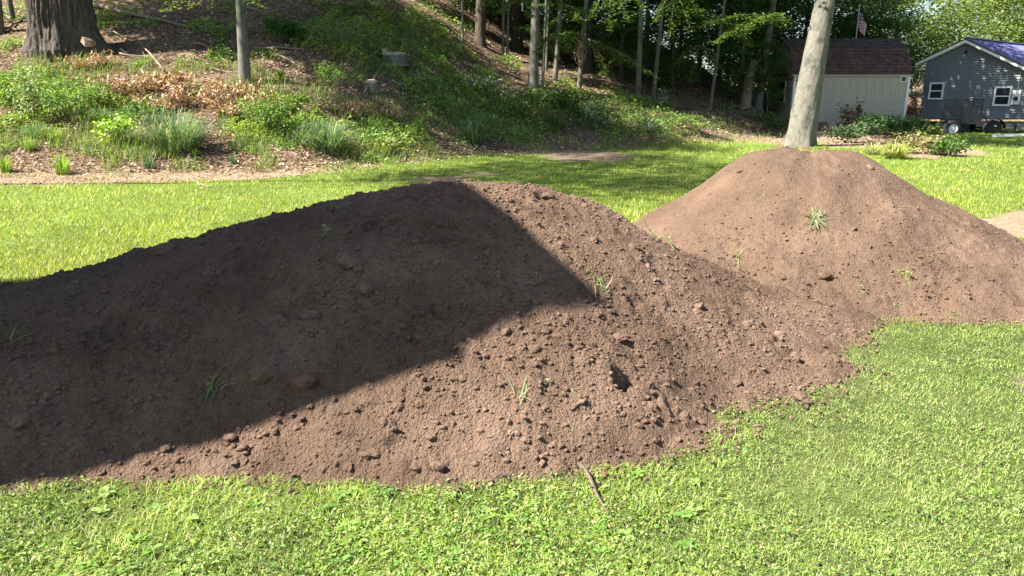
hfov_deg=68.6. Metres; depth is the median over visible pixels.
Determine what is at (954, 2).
leafy tree
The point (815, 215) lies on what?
dry grass clump
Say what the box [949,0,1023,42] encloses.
leafy tree
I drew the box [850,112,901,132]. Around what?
shrub
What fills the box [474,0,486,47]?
dark tree
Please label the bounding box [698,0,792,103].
understory tree
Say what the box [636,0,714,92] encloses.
understory tree
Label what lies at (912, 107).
shrub
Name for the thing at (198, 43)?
fallen branch
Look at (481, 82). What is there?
white flowered weed
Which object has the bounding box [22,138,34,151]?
grass clump
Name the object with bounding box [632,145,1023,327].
dirt pile
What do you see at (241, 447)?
soil clod
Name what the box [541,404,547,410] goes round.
soil clod
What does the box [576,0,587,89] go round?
grey tree
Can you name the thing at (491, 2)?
leafy branch
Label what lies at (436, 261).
soil clod
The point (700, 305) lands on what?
soil clod
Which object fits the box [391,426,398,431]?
soil clod
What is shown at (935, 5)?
sky
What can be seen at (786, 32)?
understory tree
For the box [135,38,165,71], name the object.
fallen branch
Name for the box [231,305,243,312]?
soil clod
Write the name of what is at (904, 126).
shrub
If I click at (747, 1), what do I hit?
understory tree
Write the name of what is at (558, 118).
leafy weed
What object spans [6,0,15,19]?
woodland tree
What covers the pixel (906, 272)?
uprooted weed
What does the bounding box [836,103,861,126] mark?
shrub
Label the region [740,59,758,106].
broken tree
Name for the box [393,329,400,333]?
soil clod
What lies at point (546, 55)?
sapling
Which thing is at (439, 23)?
fallen branch
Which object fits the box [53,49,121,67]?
dead leafy branch
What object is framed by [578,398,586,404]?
soil clod
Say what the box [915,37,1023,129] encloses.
house
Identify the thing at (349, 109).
dead leafy branch
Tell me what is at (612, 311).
soil clod
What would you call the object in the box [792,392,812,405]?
soil clod
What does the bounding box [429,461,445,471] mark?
soil clod
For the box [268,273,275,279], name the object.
soil clod
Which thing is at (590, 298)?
soil clod
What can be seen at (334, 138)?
grass clump
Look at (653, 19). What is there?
understory tree
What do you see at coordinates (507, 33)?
sapling
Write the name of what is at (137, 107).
leafy weed
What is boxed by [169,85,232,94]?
fallen branch
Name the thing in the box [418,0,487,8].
leafy branch
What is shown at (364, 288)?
soil clod
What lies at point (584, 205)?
soil clod
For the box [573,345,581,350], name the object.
soil clod
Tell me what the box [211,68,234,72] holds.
fallen branch
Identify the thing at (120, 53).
fallen branch
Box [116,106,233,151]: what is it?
grass clump
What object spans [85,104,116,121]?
grass clump
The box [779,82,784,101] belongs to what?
window pane
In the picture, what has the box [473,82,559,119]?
leafy weed
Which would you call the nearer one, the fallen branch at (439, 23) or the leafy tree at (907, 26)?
the fallen branch at (439, 23)
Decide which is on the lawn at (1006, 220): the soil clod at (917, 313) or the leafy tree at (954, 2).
the soil clod at (917, 313)
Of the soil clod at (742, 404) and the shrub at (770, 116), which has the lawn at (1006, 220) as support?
the soil clod at (742, 404)
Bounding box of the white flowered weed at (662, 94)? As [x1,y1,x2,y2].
[655,86,670,107]
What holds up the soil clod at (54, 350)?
on the dirt pile at (678, 351)
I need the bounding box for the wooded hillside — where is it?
[0,0,922,173]
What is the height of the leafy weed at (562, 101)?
1.485 m
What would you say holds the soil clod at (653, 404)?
on the dirt pile at (678, 351)
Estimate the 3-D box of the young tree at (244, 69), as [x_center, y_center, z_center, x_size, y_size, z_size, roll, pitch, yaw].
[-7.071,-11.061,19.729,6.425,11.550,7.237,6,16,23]
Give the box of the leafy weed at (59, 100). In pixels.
[28,71,108,121]
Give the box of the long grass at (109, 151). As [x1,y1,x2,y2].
[0,49,787,172]
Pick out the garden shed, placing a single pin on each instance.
(874, 74)
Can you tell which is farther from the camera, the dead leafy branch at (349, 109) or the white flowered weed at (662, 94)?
the white flowered weed at (662, 94)
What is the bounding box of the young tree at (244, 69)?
[235,0,251,85]
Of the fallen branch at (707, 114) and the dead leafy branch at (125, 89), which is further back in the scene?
the fallen branch at (707, 114)
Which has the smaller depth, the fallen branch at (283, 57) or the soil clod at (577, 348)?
the soil clod at (577, 348)
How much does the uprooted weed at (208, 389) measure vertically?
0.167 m
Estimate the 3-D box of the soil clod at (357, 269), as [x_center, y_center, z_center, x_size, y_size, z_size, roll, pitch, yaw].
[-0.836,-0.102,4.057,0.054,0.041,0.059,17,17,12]
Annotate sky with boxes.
[522,0,1023,80]
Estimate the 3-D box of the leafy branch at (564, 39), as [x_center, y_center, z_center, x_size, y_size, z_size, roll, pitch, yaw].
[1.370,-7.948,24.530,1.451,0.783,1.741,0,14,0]
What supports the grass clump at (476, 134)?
on the wooded hillside
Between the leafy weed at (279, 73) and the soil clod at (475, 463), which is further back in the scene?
the leafy weed at (279, 73)
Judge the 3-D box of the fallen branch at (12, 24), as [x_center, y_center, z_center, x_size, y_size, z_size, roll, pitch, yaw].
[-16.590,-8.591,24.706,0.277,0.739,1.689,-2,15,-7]
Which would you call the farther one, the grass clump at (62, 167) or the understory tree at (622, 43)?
the understory tree at (622, 43)
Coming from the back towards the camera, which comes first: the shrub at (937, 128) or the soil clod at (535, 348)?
the shrub at (937, 128)
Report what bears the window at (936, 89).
in the house
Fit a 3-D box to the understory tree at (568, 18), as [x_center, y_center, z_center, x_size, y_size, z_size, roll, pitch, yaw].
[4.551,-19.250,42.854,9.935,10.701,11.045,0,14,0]
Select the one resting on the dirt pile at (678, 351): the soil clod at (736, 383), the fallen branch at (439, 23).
the soil clod at (736, 383)
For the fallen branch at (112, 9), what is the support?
on the wooded hillside
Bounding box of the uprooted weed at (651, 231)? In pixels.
[638,220,664,237]
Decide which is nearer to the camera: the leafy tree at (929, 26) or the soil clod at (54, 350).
the soil clod at (54, 350)
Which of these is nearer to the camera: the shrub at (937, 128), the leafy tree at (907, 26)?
the shrub at (937, 128)
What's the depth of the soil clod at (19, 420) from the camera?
3.29 m
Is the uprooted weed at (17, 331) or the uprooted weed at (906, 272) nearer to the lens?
the uprooted weed at (17, 331)
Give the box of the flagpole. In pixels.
[855,5,866,37]
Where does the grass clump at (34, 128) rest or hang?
on the wooded hillside
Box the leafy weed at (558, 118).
[526,102,575,130]
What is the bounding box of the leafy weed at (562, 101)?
[527,75,615,116]
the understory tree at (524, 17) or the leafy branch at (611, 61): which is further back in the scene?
the understory tree at (524, 17)
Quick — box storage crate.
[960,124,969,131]
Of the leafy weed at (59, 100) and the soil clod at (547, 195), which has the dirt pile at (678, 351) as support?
the soil clod at (547, 195)
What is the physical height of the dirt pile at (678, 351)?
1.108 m
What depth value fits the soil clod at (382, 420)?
3.34 m
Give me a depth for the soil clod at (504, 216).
4.60 m
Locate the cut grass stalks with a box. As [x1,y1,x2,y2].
[503,374,534,403]
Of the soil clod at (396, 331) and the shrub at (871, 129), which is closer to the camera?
the soil clod at (396, 331)
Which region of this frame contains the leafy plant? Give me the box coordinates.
[90,112,141,143]
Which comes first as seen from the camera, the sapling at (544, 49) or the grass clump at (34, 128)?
the grass clump at (34, 128)
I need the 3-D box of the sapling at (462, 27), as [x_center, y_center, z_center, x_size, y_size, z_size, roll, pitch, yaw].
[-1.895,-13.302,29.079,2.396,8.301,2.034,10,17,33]
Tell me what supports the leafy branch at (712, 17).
attached to the beech tree at (803, 122)
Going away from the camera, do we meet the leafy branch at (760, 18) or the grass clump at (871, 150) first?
the grass clump at (871, 150)
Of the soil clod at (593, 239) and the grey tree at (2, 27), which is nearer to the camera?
the soil clod at (593, 239)
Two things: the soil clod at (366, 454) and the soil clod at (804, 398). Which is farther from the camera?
the soil clod at (804, 398)
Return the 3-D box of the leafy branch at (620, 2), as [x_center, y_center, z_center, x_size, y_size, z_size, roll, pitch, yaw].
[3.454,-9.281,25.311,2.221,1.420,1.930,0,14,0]
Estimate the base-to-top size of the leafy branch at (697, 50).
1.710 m
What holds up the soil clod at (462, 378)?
on the dirt pile at (678, 351)
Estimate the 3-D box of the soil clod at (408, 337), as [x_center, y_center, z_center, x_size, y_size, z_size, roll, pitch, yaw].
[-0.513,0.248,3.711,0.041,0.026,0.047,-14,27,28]
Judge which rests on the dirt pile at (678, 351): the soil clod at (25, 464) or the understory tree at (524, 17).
the soil clod at (25, 464)
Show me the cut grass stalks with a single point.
(521, 391)
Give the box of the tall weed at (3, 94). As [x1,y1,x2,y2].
[0,78,32,112]
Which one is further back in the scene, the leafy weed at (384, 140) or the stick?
the leafy weed at (384, 140)
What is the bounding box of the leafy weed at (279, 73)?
[275,70,284,80]
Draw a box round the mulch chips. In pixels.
[0,134,347,187]
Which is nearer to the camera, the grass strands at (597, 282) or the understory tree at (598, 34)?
the grass strands at (597, 282)
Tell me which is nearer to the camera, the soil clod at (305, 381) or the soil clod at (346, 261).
the soil clod at (305, 381)
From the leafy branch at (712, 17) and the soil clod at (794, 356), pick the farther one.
the leafy branch at (712, 17)
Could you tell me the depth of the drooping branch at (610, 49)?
29.40 m
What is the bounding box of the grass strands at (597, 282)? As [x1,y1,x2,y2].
[584,266,607,298]
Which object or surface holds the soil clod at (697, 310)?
on the dirt pile at (678, 351)
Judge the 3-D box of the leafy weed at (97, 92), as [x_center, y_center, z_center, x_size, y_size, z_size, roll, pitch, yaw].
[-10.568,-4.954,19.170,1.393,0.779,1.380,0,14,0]
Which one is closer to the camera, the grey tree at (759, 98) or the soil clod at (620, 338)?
the soil clod at (620, 338)
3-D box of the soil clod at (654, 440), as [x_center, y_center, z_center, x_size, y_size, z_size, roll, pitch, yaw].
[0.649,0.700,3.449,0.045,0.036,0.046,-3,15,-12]
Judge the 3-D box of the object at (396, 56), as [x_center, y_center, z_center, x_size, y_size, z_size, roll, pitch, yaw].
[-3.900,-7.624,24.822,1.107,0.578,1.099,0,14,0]
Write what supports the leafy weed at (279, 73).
on the wooded hillside
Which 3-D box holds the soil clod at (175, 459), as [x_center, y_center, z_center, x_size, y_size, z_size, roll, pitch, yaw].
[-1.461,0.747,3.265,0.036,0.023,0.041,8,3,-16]
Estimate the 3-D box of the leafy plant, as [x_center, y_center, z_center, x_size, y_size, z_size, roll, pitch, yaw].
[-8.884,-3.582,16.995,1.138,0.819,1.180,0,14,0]
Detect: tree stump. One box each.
[364,79,380,91]
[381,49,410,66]
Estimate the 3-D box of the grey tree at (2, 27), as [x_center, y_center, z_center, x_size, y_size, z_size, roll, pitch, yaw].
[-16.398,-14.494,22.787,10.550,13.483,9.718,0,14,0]
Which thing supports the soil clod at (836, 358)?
on the dirt pile at (678, 351)
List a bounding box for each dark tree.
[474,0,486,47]
[510,0,524,49]
[523,2,530,29]
[582,0,594,72]
[606,1,623,56]
[615,0,638,66]
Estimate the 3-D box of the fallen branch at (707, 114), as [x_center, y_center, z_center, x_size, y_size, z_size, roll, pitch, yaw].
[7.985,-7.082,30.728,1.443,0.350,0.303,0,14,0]
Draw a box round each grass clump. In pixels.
[0,153,14,173]
[14,120,56,138]
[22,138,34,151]
[40,126,66,140]
[49,152,70,174]
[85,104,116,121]
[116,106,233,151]
[140,151,153,169]
[189,147,199,155]
[228,154,237,165]
[285,115,364,151]
[365,135,399,153]
[451,114,497,142]
[804,203,830,231]
[857,141,885,154]
[874,140,916,159]
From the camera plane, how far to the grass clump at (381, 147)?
18.79 m
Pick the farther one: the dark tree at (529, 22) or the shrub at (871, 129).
the dark tree at (529, 22)
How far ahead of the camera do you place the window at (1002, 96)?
33.50 m
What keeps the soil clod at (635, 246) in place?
on the dirt pile at (678, 351)
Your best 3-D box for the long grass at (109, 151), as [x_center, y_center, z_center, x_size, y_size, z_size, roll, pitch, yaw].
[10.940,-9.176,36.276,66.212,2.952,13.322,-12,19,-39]
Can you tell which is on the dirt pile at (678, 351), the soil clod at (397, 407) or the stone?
the soil clod at (397, 407)
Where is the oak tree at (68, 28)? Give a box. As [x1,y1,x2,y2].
[20,0,120,62]
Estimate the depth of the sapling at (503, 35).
32.80 m
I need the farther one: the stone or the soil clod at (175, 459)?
the stone
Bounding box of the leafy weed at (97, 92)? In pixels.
[71,79,122,108]
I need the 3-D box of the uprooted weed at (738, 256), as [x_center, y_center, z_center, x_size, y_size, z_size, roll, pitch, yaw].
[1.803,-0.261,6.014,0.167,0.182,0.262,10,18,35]
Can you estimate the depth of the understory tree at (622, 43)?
32.65 m
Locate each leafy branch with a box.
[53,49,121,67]
[81,70,152,96]
[119,91,181,111]
[124,66,199,93]
[158,0,268,16]
[158,77,229,108]
[203,96,260,119]
[212,76,278,105]
[320,0,374,20]
[335,98,367,118]
[364,102,404,118]
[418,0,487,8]
[482,0,535,18]
[527,1,647,29]
[532,33,574,56]
[547,29,586,39]
[583,0,649,33]
[597,55,647,75]
[651,0,703,39]
[671,6,753,47]
[672,44,724,85]
[698,12,791,44]
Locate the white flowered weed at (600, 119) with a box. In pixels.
[569,94,615,130]
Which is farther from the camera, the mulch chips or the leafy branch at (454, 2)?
the leafy branch at (454, 2)
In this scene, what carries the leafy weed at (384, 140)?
on the wooded hillside
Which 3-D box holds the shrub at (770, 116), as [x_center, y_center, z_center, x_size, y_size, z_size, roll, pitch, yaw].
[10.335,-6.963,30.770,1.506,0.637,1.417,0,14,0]
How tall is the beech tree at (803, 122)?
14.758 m
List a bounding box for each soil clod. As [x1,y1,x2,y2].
[9,411,32,428]
[22,462,31,467]
[43,392,53,398]
[50,347,59,354]
[51,384,61,389]
[91,396,101,402]
[133,441,142,448]
[149,242,177,255]
[160,443,171,452]
[172,457,180,461]
[223,433,237,441]
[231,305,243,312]
[236,444,248,451]
[250,365,273,382]
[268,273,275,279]
[291,373,317,389]
[300,309,320,319]
[338,254,362,268]
[343,462,352,471]
[353,266,362,272]
[358,282,372,293]
[359,451,371,458]
[371,449,380,457]
[378,416,388,425]
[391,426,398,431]
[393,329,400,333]
[393,403,403,411]
[399,322,410,328]
[404,335,411,340]
[410,462,420,471]
[415,399,424,407]
[426,433,436,440]
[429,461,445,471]
[433,259,440,265]
[458,375,465,381]
[471,460,478,465]
[499,470,506,476]
[500,214,511,218]
[501,327,510,335]
[507,429,513,435]
[521,437,530,443]
[527,280,536,285]
[528,344,541,353]
[541,192,554,198]
[541,328,549,334]
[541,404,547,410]
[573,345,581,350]
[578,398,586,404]
[581,203,588,207]
[586,295,593,301]
[589,236,598,243]
[594,312,601,316]
[607,309,615,313]
[613,333,627,342]
[628,243,639,249]
[647,401,657,407]
[649,437,657,442]
[679,411,689,419]
[693,308,700,314]
[694,302,703,308]
[732,379,741,386]
[738,398,756,413]
[741,320,753,326]
[774,330,785,336]
[790,351,800,361]
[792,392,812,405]
[816,272,834,279]
[828,354,839,361]
[866,164,874,169]
[914,310,921,315]
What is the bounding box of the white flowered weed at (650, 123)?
[630,117,663,133]
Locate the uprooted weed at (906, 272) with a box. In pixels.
[898,262,919,288]
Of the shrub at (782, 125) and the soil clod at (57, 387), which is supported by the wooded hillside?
the shrub at (782, 125)
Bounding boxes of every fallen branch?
[0,16,22,33]
[93,2,191,28]
[106,28,129,41]
[119,49,149,56]
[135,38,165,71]
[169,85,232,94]
[194,39,215,49]
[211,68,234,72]
[246,5,271,18]
[262,43,306,49]
[266,50,309,71]
[284,164,307,176]
[301,36,327,48]
[363,64,383,94]
[429,19,449,27]
[690,111,723,118]
[701,123,734,130]
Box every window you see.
[928,82,944,99]
[992,86,1012,105]
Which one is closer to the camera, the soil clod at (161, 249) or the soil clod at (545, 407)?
the soil clod at (545, 407)
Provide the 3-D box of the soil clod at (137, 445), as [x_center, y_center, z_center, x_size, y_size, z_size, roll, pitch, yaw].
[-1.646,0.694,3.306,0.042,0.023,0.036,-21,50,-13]
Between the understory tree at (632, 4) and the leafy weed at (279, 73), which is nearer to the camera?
the leafy weed at (279, 73)
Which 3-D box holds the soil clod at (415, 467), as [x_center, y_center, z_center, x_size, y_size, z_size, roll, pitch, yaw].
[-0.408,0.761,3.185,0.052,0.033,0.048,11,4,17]
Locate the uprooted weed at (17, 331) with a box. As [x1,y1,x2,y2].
[1,320,34,343]
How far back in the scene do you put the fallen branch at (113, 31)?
24.21 m
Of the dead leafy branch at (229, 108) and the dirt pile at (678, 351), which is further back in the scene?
the dead leafy branch at (229, 108)
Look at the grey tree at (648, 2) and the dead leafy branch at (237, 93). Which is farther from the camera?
the grey tree at (648, 2)
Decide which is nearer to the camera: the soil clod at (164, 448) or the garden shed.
the soil clod at (164, 448)
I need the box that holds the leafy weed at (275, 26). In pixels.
[258,13,307,42]
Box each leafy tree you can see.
[840,0,993,97]
[847,0,939,66]
[891,0,1023,67]
[894,29,925,110]
[913,0,1023,82]
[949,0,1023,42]
[991,4,1023,42]
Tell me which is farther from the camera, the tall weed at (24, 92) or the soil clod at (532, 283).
the tall weed at (24, 92)
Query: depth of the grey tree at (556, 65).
30.91 m
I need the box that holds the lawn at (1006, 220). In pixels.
[0,122,1023,575]
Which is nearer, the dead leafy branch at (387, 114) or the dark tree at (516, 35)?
the dead leafy branch at (387, 114)
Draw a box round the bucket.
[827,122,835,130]
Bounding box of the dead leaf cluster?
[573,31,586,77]
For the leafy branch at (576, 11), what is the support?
attached to the grey tree at (580, 70)
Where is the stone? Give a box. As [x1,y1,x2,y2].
[798,145,813,149]
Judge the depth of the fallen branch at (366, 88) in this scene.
22.74 m
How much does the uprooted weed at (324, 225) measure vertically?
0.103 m
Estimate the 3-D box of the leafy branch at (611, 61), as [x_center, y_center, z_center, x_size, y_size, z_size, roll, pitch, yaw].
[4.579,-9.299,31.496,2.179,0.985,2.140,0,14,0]
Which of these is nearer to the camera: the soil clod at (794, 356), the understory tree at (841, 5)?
the soil clod at (794, 356)
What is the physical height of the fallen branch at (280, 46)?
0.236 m
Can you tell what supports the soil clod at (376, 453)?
on the dirt pile at (678, 351)
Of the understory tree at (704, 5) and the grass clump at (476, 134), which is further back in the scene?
the understory tree at (704, 5)
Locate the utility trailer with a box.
[919,98,1023,133]
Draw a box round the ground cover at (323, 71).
[0,0,940,164]
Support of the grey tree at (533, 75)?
on the wooded hillside
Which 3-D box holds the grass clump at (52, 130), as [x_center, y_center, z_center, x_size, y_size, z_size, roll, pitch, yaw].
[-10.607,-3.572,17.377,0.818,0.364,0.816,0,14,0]
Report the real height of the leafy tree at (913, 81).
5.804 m
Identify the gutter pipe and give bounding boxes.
[992,134,1023,136]
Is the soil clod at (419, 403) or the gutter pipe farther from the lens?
the gutter pipe
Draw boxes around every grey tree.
[0,0,5,33]
[527,0,539,88]
[552,0,562,80]
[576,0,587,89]
[635,0,643,100]
[642,0,650,72]
[651,0,664,96]
[676,14,682,78]
[754,0,776,111]
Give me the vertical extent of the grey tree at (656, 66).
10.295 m
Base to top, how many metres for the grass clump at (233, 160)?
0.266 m
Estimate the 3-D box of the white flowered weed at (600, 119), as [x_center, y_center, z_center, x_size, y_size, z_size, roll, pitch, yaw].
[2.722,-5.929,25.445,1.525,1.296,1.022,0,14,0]
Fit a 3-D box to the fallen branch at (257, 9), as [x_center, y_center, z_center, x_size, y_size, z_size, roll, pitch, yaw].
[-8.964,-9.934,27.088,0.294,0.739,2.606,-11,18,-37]
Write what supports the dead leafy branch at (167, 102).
on the wooded hillside
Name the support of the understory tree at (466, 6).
on the wooded hillside
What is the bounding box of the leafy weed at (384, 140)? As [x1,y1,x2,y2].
[349,121,428,149]
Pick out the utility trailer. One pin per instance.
(992, 126)
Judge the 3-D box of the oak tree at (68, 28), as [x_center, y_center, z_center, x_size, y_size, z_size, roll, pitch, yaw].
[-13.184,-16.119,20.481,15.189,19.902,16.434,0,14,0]
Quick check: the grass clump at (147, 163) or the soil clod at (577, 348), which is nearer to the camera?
the soil clod at (577, 348)
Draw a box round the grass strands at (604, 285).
[598,275,612,296]
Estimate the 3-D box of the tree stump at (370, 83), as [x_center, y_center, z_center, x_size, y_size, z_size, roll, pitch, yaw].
[-4.165,-5.996,22.232,0.535,0.386,0.531,0,14,0]
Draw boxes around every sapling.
[461,0,463,48]
[501,0,504,55]
[506,1,509,57]
[541,0,546,88]
[545,0,549,70]
[708,0,725,108]
[744,38,800,113]
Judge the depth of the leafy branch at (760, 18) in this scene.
26.82 m
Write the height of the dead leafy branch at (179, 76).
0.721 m
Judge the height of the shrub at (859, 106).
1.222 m
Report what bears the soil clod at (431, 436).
on the dirt pile at (678, 351)
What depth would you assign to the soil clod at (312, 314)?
3.86 m
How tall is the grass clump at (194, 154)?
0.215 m
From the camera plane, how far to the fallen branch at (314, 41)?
24.32 m
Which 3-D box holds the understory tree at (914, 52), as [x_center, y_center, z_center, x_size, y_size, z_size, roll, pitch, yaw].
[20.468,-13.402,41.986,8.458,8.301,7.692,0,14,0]
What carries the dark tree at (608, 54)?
on the wooded hillside
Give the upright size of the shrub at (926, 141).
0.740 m
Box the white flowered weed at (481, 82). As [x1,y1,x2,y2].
[458,74,513,95]
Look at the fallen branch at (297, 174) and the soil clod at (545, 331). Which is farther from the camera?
the fallen branch at (297, 174)
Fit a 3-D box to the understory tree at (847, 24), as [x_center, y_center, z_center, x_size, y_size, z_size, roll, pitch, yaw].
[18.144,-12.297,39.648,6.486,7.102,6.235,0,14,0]
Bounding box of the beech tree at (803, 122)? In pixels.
[782,0,834,146]
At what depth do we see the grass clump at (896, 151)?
19.27 m
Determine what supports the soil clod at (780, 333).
on the dirt pile at (678, 351)
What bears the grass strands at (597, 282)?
on the dirt pile at (678, 351)
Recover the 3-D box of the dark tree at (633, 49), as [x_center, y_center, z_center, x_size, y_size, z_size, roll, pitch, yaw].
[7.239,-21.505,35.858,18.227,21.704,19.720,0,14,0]
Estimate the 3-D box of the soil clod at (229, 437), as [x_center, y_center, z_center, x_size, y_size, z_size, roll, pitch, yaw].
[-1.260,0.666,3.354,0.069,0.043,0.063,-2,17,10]
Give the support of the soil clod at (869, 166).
on the dirt pile at (890, 216)
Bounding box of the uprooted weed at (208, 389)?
[190,365,236,403]
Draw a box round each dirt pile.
[0,179,919,504]
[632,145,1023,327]
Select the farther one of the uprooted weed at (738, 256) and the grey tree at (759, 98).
the grey tree at (759, 98)
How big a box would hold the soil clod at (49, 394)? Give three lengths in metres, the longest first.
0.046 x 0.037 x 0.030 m
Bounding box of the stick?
[577,462,608,514]
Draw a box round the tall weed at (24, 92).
[3,54,47,123]
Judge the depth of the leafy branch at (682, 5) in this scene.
26.87 m
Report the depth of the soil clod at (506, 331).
3.77 m
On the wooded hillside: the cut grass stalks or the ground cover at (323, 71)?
the ground cover at (323, 71)
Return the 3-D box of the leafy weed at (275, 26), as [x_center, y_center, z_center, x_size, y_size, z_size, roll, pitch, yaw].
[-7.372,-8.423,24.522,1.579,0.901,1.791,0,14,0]
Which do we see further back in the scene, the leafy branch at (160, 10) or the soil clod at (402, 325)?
the leafy branch at (160, 10)
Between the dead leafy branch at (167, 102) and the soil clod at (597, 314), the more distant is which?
the dead leafy branch at (167, 102)
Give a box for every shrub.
[744,111,779,124]
[760,115,788,130]
[817,119,891,142]
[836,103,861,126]
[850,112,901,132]
[851,97,866,123]
[872,110,936,137]
[887,129,966,154]
[904,93,925,121]
[919,123,943,133]
[929,136,971,155]
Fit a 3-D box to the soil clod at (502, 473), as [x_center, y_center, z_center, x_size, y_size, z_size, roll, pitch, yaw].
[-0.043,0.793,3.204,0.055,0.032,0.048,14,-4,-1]
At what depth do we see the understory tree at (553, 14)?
34.00 m
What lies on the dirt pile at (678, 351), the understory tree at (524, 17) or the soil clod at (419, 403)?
the soil clod at (419, 403)
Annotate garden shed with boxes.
[766,38,913,121]
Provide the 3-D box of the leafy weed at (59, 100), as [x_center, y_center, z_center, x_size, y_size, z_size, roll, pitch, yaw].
[-10.902,-4.682,18.344,1.964,1.240,2.101,0,14,0]
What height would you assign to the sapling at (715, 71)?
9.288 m
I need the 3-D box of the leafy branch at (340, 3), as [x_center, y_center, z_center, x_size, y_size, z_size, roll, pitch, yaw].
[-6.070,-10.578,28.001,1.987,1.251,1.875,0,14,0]
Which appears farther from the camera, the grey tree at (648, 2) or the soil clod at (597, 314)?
the grey tree at (648, 2)
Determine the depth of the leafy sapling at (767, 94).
33.72 m
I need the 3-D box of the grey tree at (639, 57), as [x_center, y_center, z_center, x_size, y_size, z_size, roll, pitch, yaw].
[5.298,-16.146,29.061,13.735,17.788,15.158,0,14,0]
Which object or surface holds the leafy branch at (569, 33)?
attached to the grey tree at (580, 70)
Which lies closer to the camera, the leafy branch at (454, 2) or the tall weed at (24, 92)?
the tall weed at (24, 92)
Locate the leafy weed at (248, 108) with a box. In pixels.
[233,84,301,134]
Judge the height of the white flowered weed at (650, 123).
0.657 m
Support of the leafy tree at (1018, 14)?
on the lawn at (1006, 220)
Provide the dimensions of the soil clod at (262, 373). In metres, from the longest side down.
0.127 x 0.117 x 0.080 m
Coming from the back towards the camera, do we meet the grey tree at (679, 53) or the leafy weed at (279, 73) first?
the grey tree at (679, 53)
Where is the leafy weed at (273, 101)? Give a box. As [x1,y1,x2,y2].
[243,89,290,117]
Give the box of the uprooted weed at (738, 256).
[732,245,747,269]
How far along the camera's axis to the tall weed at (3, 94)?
18.46 m
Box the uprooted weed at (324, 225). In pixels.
[315,224,348,241]
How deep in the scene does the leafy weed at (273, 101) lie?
18.85 m
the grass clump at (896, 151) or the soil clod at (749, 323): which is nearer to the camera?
the soil clod at (749, 323)
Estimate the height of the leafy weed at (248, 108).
1.268 m
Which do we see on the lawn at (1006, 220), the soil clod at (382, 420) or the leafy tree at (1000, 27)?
the leafy tree at (1000, 27)
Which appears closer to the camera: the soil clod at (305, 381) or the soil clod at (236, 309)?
the soil clod at (305, 381)
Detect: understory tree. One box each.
[445,0,513,27]
[463,0,557,30]
[505,0,607,64]
[523,0,651,55]
[526,0,659,33]
[571,0,700,56]
[585,3,664,82]
[597,0,715,40]
[634,0,767,85]
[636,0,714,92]
[644,0,790,79]
[651,0,808,81]
[695,0,838,105]
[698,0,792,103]
[705,1,877,86]
[731,0,888,96]
[803,0,929,62]
[807,0,954,93]
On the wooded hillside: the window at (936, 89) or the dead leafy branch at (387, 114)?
the dead leafy branch at (387, 114)
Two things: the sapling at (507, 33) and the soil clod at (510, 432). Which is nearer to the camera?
the soil clod at (510, 432)
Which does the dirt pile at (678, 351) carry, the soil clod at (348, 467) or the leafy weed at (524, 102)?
the soil clod at (348, 467)
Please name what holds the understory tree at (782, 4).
on the wooded hillside
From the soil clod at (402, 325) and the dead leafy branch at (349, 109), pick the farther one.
the dead leafy branch at (349, 109)
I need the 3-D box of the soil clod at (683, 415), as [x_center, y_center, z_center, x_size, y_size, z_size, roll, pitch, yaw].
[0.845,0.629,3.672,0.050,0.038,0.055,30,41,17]
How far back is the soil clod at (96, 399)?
3.42 m
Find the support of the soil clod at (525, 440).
on the dirt pile at (678, 351)
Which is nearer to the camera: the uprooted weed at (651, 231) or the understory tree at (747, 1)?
the uprooted weed at (651, 231)
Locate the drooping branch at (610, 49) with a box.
[583,38,658,79]
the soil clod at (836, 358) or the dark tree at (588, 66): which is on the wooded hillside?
the dark tree at (588, 66)
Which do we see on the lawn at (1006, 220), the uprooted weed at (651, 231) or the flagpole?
the flagpole
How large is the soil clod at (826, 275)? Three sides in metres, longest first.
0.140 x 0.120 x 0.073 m
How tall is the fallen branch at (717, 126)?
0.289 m
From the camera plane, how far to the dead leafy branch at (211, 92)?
19.25 m
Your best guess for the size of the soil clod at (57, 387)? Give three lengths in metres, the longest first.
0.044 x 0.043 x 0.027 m
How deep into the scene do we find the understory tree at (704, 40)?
44.84 m
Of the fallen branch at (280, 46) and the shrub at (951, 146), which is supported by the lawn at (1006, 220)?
the shrub at (951, 146)
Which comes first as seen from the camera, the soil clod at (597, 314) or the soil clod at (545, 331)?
the soil clod at (545, 331)
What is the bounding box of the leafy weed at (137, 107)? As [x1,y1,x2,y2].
[107,89,168,124]

